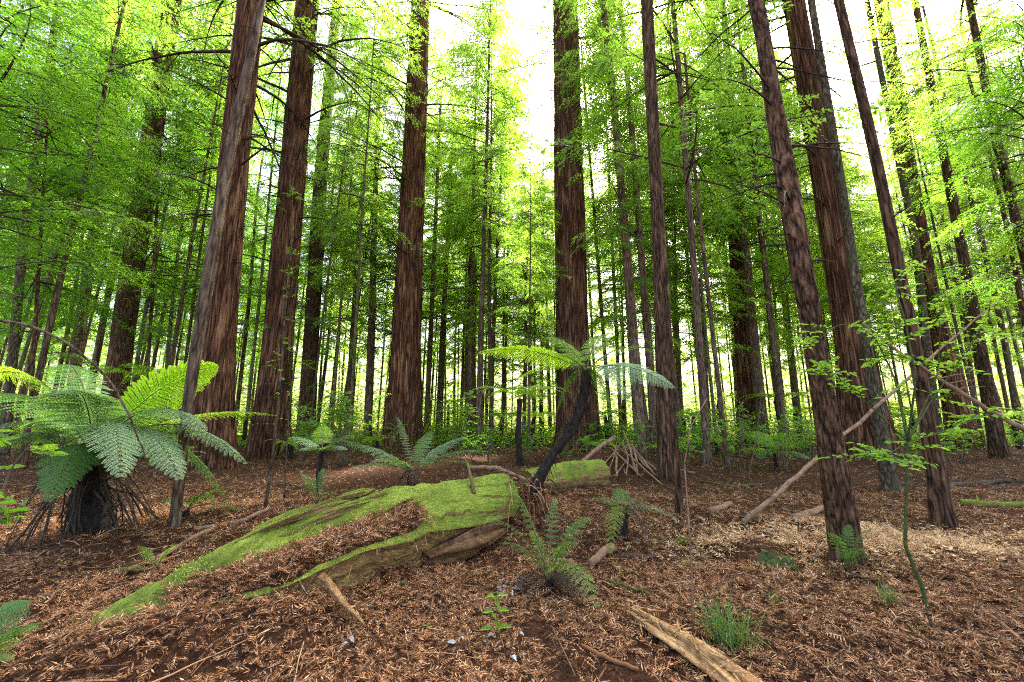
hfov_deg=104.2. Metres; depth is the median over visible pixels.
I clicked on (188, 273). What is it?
background redwood
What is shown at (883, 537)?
dry leaf litter
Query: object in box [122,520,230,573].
fallen branch
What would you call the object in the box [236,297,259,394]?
background redwood
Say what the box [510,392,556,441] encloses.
tree fern
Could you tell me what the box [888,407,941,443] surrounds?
tree fern
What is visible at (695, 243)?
background redwood
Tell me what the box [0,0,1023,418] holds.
sky
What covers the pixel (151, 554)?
fern
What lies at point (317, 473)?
sapling
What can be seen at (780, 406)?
background redwood
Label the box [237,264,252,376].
background redwood
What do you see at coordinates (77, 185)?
young redwood
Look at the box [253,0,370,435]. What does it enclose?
redwood tree
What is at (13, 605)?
fern
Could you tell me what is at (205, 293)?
slender tree
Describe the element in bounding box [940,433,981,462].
bush
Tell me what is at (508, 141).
redwood tree
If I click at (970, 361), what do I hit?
redwood tree
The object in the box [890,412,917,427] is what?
tree fern
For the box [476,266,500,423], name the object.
background redwood
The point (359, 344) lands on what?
background redwood
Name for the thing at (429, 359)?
redwood tree
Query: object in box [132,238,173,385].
background redwood
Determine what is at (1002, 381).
background redwood
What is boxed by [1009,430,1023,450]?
bush
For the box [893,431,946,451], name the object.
bush
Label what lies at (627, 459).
stick
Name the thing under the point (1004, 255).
background redwood
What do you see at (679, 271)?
background redwood
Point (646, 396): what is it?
tree fern
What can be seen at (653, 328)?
background redwood
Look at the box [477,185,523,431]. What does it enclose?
background redwood
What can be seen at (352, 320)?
redwood tree
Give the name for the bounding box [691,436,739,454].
tree fern
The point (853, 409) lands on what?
redwood tree
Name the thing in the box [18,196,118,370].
background redwood
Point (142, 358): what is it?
background redwood
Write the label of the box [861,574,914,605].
grass tuft
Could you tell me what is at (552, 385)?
background redwood
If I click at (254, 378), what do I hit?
background redwood
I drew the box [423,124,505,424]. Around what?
background redwood
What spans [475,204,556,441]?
redwood tree
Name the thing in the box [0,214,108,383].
background redwood
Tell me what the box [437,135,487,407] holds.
background redwood
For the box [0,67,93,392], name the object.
background redwood
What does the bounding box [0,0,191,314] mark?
young redwood
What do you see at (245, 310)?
background redwood
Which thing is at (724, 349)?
background redwood
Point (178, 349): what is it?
background redwood
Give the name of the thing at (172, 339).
background redwood
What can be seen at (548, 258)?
background redwood
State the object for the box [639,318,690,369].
background redwood
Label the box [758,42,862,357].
background redwood
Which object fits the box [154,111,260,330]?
background redwood
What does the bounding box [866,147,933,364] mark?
background redwood
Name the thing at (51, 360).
background redwood
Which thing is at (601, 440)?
tree fern
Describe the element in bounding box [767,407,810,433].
tree fern
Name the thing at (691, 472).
fallen branch
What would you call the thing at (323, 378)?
background redwood
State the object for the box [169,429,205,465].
bush
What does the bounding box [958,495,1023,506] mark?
fallen branch
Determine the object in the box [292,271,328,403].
background redwood
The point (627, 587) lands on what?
fallen branch
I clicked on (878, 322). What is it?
background redwood
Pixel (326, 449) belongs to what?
bush
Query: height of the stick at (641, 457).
0.616 m
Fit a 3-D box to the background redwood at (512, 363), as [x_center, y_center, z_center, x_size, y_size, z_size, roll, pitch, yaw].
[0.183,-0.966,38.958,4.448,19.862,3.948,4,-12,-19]
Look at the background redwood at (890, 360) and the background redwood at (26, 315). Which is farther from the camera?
the background redwood at (890, 360)
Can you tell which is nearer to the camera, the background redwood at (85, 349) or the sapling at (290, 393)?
the sapling at (290, 393)
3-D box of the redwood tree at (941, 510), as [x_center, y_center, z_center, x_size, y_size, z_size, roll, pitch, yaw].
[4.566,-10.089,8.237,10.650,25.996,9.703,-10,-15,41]
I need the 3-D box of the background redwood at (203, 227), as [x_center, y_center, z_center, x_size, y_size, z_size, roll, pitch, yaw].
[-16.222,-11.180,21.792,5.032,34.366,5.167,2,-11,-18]
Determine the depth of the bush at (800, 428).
14.93 m
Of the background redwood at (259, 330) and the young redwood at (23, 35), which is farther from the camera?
the background redwood at (259, 330)
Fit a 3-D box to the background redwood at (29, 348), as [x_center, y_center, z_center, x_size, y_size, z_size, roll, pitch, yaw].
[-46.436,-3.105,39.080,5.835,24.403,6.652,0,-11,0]
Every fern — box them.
[0,360,276,552]
[0,409,44,424]
[0,600,41,661]
[10,433,104,458]
[67,363,159,457]
[110,544,176,570]
[160,486,239,518]
[236,414,251,441]
[269,439,313,458]
[288,425,354,487]
[296,427,344,446]
[298,419,484,485]
[300,468,344,503]
[325,411,362,417]
[358,435,398,452]
[431,399,460,434]
[434,425,483,438]
[469,385,569,466]
[479,334,674,508]
[483,412,526,435]
[489,488,605,608]
[506,411,555,447]
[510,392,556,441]
[579,439,628,448]
[588,487,678,559]
[598,409,631,438]
[601,393,630,429]
[622,393,648,420]
[640,443,688,450]
[644,436,700,458]
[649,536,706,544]
[676,411,728,451]
[681,409,729,444]
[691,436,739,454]
[694,393,734,435]
[716,407,769,418]
[732,431,776,456]
[737,391,810,441]
[737,430,814,469]
[756,549,797,573]
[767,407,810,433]
[785,390,835,403]
[786,432,815,451]
[828,525,873,574]
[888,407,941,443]
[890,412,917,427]
[916,428,979,449]
[1002,411,1023,448]
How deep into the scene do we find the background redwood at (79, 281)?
28.16 m
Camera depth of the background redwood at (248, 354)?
50.53 m
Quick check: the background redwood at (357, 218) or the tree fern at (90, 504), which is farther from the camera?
the background redwood at (357, 218)
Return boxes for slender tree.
[160,0,265,528]
[586,0,683,515]
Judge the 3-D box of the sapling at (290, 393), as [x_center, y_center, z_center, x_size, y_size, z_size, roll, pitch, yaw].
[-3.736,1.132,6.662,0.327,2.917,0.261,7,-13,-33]
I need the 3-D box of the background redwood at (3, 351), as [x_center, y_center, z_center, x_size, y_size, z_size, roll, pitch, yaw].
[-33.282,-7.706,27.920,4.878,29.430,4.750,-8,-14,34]
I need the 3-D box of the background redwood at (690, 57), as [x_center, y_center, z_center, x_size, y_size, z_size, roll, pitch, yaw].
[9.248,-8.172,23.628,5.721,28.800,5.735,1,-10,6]
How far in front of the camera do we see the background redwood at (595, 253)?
22.44 m
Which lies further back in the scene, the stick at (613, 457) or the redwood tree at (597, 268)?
the redwood tree at (597, 268)
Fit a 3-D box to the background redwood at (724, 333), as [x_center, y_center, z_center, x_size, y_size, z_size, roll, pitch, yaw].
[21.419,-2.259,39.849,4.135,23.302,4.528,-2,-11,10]
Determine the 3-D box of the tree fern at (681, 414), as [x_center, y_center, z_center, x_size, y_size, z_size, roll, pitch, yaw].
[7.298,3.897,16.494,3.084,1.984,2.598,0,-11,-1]
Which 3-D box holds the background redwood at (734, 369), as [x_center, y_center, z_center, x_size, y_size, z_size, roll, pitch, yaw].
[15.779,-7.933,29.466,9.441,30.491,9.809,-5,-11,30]
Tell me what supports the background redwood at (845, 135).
on the ground
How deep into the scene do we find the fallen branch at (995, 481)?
8.67 m
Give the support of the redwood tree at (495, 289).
on the ground
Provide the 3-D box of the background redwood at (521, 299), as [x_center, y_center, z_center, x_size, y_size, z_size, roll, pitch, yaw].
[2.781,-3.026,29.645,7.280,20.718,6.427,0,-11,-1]
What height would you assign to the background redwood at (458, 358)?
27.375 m
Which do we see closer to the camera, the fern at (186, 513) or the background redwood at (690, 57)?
the fern at (186, 513)
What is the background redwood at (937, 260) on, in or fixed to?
on the ground
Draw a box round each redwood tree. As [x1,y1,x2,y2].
[0,0,150,457]
[0,0,189,464]
[0,0,196,447]
[12,0,280,453]
[93,0,406,470]
[173,0,442,459]
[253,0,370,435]
[260,117,435,434]
[266,0,550,448]
[303,55,432,440]
[363,31,505,433]
[363,98,514,435]
[408,0,552,448]
[430,170,514,438]
[439,64,550,433]
[465,0,677,453]
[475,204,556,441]
[537,0,923,466]
[539,40,654,441]
[547,0,695,456]
[566,0,737,452]
[597,0,714,482]
[636,0,950,463]
[647,0,827,443]
[658,46,729,465]
[667,0,892,568]
[682,0,795,443]
[779,0,999,529]
[798,0,901,492]
[832,0,1010,448]
[855,0,1023,349]
[857,0,1023,458]
[864,0,945,445]
[895,74,1023,413]
[904,1,1023,444]
[935,29,1023,334]
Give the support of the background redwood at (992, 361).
on the ground
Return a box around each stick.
[605,439,624,462]
[609,443,616,469]
[611,448,641,477]
[614,449,617,476]
[618,447,662,484]
[623,431,634,471]
[623,441,628,476]
[625,438,655,475]
[629,443,652,470]
[631,440,637,475]
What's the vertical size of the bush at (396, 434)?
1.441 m
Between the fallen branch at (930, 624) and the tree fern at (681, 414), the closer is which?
the fallen branch at (930, 624)
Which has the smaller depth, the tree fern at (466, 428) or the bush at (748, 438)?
the bush at (748, 438)
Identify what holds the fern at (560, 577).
on the ground
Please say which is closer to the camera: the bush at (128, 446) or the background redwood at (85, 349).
the bush at (128, 446)
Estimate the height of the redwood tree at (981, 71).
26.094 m
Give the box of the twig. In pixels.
[0,319,146,462]
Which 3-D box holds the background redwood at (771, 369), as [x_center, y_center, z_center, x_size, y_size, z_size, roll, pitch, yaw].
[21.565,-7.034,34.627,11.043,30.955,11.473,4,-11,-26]
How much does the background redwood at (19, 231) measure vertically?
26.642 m
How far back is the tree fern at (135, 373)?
14.48 m
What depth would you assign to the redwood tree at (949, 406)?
20.08 m
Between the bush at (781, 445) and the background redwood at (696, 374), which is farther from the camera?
the background redwood at (696, 374)
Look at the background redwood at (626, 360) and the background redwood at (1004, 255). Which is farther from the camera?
the background redwood at (626, 360)
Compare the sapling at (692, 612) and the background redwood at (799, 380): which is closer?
the sapling at (692, 612)
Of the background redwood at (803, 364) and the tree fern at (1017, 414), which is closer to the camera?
the tree fern at (1017, 414)
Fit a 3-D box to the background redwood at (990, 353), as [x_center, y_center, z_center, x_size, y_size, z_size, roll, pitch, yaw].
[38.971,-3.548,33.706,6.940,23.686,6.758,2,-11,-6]
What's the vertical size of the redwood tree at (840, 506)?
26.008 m
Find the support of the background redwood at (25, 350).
on the ground
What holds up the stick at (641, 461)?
on the ground
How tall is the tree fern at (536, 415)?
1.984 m
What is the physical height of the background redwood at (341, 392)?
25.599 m
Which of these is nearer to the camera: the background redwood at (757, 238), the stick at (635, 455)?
the stick at (635, 455)
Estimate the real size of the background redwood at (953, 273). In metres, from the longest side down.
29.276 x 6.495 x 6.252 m
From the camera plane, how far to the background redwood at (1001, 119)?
30.44 m
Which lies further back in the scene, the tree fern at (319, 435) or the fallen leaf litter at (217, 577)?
the tree fern at (319, 435)
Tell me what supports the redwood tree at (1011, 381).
on the ground
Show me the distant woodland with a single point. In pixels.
(684, 390)
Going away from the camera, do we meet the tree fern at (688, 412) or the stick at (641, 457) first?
the stick at (641, 457)
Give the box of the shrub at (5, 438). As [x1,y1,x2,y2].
[0,412,68,525]
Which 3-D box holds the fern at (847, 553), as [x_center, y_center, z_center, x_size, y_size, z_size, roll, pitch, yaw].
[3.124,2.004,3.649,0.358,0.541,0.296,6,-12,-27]
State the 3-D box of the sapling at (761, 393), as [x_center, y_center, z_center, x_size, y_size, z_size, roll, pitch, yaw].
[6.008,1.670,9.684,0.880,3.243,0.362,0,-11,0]
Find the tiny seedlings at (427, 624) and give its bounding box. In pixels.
[8,480,1000,629]
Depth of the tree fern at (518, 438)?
12.60 m
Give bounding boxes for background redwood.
[0,0,89,325]
[0,0,93,327]
[0,0,113,412]
[0,25,168,442]
[0,51,94,367]
[0,55,79,355]
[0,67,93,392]
[0,79,72,327]
[0,116,41,344]
[0,179,39,378]
[0,206,76,394]
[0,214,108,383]
[0,235,70,370]
[0,269,25,363]
[1,0,158,387]
[1,167,137,390]
[3,0,214,436]
[3,14,143,428]
[3,217,84,407]
[3,219,88,430]
[7,139,147,371]
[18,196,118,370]
[18,222,78,423]
[22,308,91,391]
[23,0,193,433]
[26,238,114,390]
[27,0,271,408]
[40,268,104,385]
[67,141,154,374]
[75,25,262,433]
[81,330,109,393]
[85,276,161,389]
[90,82,203,408]
[101,48,254,430]
[101,211,164,368]
[115,0,278,450]
[131,204,199,389]
[131,291,164,401]
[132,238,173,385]
[133,209,181,379]
[135,47,228,378]
[139,173,212,433]
[140,0,275,441]
[140,239,193,417]
[143,70,270,363]
[146,178,215,403]
[146,243,188,392]
[151,276,181,395]
[153,283,191,428]
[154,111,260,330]
[156,315,193,416]
[162,250,203,362]
[176,193,270,364]
[179,64,310,427]
[189,239,264,384]
[213,0,329,441]
[235,201,272,393]
[236,197,267,381]
[236,203,325,375]
[236,230,271,425]
[236,254,293,382]
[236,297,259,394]
[237,76,318,347]
[237,219,273,432]
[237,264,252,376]
[238,168,310,366]
[238,301,258,392]
[239,79,391,336]
[245,238,303,375]
[251,134,343,389]
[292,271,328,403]
[293,301,318,385]
[294,188,365,416]
[296,144,381,427]
[296,175,392,419]
[300,10,384,451]
[301,0,425,448]
[303,14,397,438]
[316,25,408,437]
[318,282,364,425]
[319,121,395,424]
[319,272,379,425]
[326,172,393,389]
[329,141,398,361]
[339,214,381,399]
[347,333,374,416]
[356,193,398,430]
[365,107,461,369]
[373,281,392,422]
[376,183,444,397]
[382,77,494,430]
[389,214,460,413]
[392,0,553,442]
[421,142,466,427]
[421,202,464,406]
[421,252,458,428]
[421,288,461,422]
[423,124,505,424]
[424,0,542,446]
[424,242,477,423]
[433,217,510,372]
[436,261,497,408]
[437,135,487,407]
[446,326,484,403]
[454,175,517,420]
[457,253,518,421]
[461,33,541,433]
[462,111,549,426]
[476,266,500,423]
[476,314,513,417]
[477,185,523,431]
[480,158,577,451]
[484,135,597,431]
[494,337,522,412]
[495,272,553,412]
[496,237,556,418]
[497,259,523,429]
[498,210,555,430]
[498,261,555,415]
[502,173,599,434]
[509,244,554,423]
[510,230,555,377]
[528,134,590,399]
[532,302,554,427]
[536,236,554,429]
[540,159,555,386]
[549,0,704,445]
[550,157,625,402]
[552,12,671,439]
[552,193,628,418]
[583,9,772,445]
[587,132,653,434]
[587,176,690,426]
[587,257,609,379]
[592,294,620,406]
[594,242,654,409]
[604,190,730,351]
[605,243,654,404]
[612,45,770,361]
[612,205,701,358]
[613,102,784,435]
[615,19,722,438]
[618,109,731,398]
[622,0,728,417]
[626,259,687,403]
[631,65,780,443]
[631,101,689,370]
[634,188,688,388]
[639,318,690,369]
[658,0,922,448]
[663,0,820,386]
[673,63,798,432]
[678,280,727,410]
[683,269,733,422]
[688,338,721,412]
[706,253,734,401]
[707,92,878,433]
[707,326,731,409]
[708,135,831,399]
[708,240,735,431]
[710,267,733,400]
[718,41,819,396]
[726,40,833,439]
[726,83,804,369]
[726,305,771,405]
[744,166,805,400]
[747,52,922,315]
[751,249,799,405]
[753,273,805,418]
[755,293,786,429]
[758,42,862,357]
[760,306,791,412]
[761,138,830,426]
[769,241,831,415]
[772,82,881,389]
[777,189,834,414]
[778,304,809,424]
[783,130,835,370]
[794,120,893,393]
[796,190,896,372]
[806,152,915,349]
[809,151,916,350]
[810,212,915,418]
[815,187,943,387]
[828,253,898,406]
[852,184,910,427]
[853,199,917,422]
[854,218,909,418]
[858,145,1021,373]
[859,2,1023,363]
[862,33,1023,449]
[864,276,897,376]
[866,99,1023,404]
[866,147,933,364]
[866,219,938,408]
[874,304,910,428]
[884,268,914,404]
[890,199,985,400]
[907,101,1023,386]
[914,29,1023,388]
[915,64,1019,434]
[917,66,1023,336]
[931,72,1023,350]
[931,224,1022,433]
[933,198,1018,383]
[940,0,1023,342]
[940,0,1023,364]
[943,17,1023,343]
[946,255,1017,408]
[953,288,1002,384]
[962,248,1023,419]
[978,96,1023,358]
[984,274,1023,387]
[988,257,1023,401]
[988,293,1023,410]
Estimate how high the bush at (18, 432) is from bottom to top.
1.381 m
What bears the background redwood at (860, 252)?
on the ground
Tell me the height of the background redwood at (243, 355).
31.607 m
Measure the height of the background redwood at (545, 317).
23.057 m
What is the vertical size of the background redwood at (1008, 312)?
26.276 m
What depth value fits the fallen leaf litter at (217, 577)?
3.06 m
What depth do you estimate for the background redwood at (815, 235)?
28.17 m
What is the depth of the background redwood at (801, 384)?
42.98 m
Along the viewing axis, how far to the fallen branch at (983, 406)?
5.28 m
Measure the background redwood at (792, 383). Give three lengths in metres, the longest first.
27.109 x 10.752 x 10.349 m
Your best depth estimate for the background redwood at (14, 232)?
29.21 m
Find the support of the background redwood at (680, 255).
on the ground
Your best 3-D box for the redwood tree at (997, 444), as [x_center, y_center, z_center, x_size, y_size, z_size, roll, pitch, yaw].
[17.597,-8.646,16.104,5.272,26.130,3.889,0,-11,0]
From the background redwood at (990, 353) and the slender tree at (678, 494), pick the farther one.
the background redwood at (990, 353)
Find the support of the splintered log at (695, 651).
on the ground
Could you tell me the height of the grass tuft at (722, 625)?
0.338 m
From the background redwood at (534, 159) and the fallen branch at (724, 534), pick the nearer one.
the fallen branch at (724, 534)
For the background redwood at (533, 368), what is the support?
on the ground
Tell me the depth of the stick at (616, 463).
9.43 m
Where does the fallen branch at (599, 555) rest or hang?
on the ground
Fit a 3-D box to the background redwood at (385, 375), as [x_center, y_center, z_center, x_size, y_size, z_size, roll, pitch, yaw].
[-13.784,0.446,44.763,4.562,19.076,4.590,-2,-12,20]
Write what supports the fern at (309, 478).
on the ground
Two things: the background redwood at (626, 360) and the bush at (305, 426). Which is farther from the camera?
the background redwood at (626, 360)
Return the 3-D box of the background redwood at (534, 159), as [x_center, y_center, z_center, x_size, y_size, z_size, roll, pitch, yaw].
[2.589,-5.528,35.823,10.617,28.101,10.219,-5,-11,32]
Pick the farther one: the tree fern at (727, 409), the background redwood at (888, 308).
the background redwood at (888, 308)
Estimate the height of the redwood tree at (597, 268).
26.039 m
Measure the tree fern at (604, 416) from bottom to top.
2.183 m
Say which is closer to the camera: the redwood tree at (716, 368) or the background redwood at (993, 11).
the redwood tree at (716, 368)
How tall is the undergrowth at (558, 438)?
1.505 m
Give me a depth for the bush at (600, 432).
16.50 m
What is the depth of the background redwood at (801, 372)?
30.68 m
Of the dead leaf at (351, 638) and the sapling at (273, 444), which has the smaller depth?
the dead leaf at (351, 638)
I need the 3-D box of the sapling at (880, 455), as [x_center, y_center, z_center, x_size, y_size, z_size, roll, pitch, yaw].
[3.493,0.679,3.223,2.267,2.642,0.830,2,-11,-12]
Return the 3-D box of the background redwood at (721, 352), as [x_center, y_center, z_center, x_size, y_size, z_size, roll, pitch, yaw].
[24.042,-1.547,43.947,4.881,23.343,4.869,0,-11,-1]
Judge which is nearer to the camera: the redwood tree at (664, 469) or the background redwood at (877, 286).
the redwood tree at (664, 469)
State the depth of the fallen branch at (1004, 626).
2.58 m
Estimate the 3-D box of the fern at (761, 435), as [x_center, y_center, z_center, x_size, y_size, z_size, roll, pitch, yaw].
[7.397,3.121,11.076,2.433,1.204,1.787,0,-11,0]
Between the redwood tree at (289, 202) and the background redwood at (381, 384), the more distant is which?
the background redwood at (381, 384)
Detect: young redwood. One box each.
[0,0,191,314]
[0,1,205,469]
[2,72,265,454]
[881,0,1023,328]
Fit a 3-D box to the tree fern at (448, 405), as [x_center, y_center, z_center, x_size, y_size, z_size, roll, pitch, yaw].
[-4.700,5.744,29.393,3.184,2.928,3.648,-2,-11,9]
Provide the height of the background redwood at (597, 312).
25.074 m
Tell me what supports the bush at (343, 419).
on the ground
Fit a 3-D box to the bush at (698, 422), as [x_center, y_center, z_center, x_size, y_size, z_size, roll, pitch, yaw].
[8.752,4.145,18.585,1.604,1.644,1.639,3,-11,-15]
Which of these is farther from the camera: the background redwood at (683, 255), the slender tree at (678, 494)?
the background redwood at (683, 255)
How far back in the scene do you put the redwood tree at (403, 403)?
21.06 m
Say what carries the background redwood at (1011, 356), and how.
on the ground
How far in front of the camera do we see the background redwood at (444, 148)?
23.95 m
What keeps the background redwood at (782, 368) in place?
on the ground
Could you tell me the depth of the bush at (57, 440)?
9.91 m
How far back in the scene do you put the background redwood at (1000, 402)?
34.53 m
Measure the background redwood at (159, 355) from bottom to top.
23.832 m
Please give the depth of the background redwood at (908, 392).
34.57 m
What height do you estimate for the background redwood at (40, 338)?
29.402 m
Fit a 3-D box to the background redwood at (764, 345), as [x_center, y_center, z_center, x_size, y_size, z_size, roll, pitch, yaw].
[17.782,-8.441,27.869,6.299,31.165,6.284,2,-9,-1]
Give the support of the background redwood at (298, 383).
on the ground
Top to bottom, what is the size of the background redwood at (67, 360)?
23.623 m
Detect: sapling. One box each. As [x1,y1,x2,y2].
[252,226,300,507]
[278,323,299,501]
[316,449,318,495]
[684,399,706,634]
[748,347,767,478]
[792,260,1023,615]
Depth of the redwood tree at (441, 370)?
28.88 m
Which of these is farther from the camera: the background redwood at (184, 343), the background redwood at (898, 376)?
the background redwood at (898, 376)
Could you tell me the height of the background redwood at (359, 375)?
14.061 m
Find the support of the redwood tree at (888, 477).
on the ground
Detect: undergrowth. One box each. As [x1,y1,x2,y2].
[1,325,1023,447]
[11,421,1023,457]
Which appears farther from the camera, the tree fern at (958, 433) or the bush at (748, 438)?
the tree fern at (958, 433)
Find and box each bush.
[12,419,22,440]
[41,420,75,474]
[114,426,147,458]
[140,435,177,475]
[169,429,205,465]
[285,403,326,467]
[299,389,391,466]
[301,424,328,461]
[314,429,337,453]
[384,419,407,451]
[438,391,477,455]
[461,428,491,458]
[472,407,510,461]
[512,422,541,445]
[513,433,540,463]
[558,440,573,459]
[577,434,612,452]
[581,420,615,447]
[609,421,623,444]
[614,419,653,454]
[677,420,692,454]
[679,430,704,474]
[685,414,713,441]
[686,425,718,463]
[701,419,743,471]
[725,397,759,467]
[727,414,765,459]
[761,404,806,472]
[780,415,814,471]
[787,417,814,453]
[798,433,815,455]
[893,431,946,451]
[907,429,954,467]
[913,446,962,454]
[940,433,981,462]
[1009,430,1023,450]
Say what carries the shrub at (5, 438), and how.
on the ground
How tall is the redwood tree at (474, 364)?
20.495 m
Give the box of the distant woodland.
[1,276,1023,426]
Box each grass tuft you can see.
[687,588,773,658]
[763,587,779,603]
[766,552,805,567]
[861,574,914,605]
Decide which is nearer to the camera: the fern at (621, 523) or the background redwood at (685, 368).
the fern at (621, 523)
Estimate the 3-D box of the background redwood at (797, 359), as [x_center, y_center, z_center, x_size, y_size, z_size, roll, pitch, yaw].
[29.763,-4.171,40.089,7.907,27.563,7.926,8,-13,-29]
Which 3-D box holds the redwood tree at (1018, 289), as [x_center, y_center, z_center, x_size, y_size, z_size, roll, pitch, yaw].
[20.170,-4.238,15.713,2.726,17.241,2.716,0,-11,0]
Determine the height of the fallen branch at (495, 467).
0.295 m
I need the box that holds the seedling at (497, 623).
[480,592,511,642]
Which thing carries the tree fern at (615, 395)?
on the ground
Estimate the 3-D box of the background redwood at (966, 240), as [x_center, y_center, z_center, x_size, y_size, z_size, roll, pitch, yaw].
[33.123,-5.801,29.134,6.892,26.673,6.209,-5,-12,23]
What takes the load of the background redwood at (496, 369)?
on the ground
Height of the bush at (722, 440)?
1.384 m
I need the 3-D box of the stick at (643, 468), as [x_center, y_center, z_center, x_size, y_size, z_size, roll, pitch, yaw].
[3.048,2.957,9.591,0.073,0.715,1.741,3,-11,-16]
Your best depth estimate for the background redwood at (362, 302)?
31.25 m
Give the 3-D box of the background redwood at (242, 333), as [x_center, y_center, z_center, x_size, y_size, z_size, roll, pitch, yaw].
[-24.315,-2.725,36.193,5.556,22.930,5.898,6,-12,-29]
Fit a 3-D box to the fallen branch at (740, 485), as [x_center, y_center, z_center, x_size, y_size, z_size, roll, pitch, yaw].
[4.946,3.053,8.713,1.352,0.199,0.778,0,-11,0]
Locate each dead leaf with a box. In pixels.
[341,635,353,646]
[448,636,463,643]
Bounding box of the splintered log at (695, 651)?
[616,596,762,681]
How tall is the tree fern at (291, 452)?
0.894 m
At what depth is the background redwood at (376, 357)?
33.69 m
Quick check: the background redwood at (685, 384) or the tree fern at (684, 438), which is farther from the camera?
the background redwood at (685, 384)
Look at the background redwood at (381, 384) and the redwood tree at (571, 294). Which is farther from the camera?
the background redwood at (381, 384)
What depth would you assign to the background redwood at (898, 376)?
52.22 m
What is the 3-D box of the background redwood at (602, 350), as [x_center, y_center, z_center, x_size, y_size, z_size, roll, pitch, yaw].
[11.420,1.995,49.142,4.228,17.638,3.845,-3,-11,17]
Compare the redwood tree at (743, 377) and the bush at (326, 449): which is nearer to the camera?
the bush at (326, 449)
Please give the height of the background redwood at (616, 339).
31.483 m
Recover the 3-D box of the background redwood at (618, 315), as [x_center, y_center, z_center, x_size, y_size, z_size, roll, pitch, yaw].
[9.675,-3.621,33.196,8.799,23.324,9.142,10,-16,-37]
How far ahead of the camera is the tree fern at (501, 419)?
25.40 m
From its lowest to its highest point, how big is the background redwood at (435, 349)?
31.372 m
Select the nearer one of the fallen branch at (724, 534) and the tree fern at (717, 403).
the fallen branch at (724, 534)
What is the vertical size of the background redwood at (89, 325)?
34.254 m
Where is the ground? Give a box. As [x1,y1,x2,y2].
[0,418,1023,681]
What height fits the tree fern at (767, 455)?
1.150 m
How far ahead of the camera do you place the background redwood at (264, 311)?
36.28 m
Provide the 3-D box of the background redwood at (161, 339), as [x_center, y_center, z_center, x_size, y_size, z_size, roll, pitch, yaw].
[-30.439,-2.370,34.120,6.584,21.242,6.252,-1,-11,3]
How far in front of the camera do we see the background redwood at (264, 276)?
34.65 m
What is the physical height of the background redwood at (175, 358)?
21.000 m
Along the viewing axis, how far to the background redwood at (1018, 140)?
28.05 m
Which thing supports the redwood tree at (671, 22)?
on the ground
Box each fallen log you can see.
[72,459,518,629]
[518,459,609,493]
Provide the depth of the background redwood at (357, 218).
20.42 m
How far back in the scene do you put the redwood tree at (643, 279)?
17.96 m
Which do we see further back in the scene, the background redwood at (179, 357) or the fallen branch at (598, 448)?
the background redwood at (179, 357)
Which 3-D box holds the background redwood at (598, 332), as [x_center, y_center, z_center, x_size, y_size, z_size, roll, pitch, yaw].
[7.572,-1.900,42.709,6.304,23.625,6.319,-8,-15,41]
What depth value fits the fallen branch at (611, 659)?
2.32 m
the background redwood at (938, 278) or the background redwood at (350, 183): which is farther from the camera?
the background redwood at (938, 278)
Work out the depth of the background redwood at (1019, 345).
39.96 m
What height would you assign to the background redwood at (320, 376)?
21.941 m
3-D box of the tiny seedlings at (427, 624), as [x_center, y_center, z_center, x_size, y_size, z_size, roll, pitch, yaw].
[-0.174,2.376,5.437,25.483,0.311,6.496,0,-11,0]
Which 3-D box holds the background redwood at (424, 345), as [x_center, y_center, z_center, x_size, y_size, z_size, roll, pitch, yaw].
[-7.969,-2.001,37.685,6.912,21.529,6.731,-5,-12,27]
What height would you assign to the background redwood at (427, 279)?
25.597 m
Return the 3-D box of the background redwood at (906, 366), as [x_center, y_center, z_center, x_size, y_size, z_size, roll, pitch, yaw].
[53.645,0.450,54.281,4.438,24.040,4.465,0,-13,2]
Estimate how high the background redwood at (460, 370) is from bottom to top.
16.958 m
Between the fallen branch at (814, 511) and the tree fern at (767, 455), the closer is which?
the fallen branch at (814, 511)
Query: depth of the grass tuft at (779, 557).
3.82 m
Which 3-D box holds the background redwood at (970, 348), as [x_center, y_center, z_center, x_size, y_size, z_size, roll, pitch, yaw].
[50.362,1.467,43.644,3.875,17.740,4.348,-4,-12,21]
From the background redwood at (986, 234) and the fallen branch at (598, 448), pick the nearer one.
the fallen branch at (598, 448)
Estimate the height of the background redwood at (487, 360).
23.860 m
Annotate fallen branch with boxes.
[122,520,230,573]
[194,506,270,529]
[467,465,527,483]
[539,601,575,675]
[581,435,615,460]
[581,644,638,670]
[587,543,614,567]
[607,578,653,595]
[619,553,660,559]
[641,469,695,475]
[686,526,758,541]
[700,479,765,486]
[707,501,732,514]
[740,301,997,525]
[788,505,823,519]
[861,323,1023,431]
[899,477,1023,487]
[916,621,1023,639]
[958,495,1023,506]
[989,614,1023,644]
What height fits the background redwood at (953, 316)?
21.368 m
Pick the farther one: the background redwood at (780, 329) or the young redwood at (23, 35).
the background redwood at (780, 329)
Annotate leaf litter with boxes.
[151,473,595,607]
[560,509,1023,588]
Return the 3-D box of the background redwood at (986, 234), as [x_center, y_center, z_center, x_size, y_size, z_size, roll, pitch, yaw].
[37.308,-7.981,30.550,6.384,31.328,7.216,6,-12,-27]
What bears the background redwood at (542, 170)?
on the ground
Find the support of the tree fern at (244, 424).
on the ground
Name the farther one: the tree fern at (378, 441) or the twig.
the tree fern at (378, 441)
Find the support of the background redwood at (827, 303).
on the ground
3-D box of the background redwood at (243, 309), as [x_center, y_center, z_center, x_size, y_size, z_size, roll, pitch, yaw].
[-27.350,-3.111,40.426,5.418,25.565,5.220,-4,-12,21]
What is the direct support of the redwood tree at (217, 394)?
on the ground
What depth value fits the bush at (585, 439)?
11.46 m
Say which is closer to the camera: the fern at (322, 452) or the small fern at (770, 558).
the small fern at (770, 558)
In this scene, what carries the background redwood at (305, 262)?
on the ground

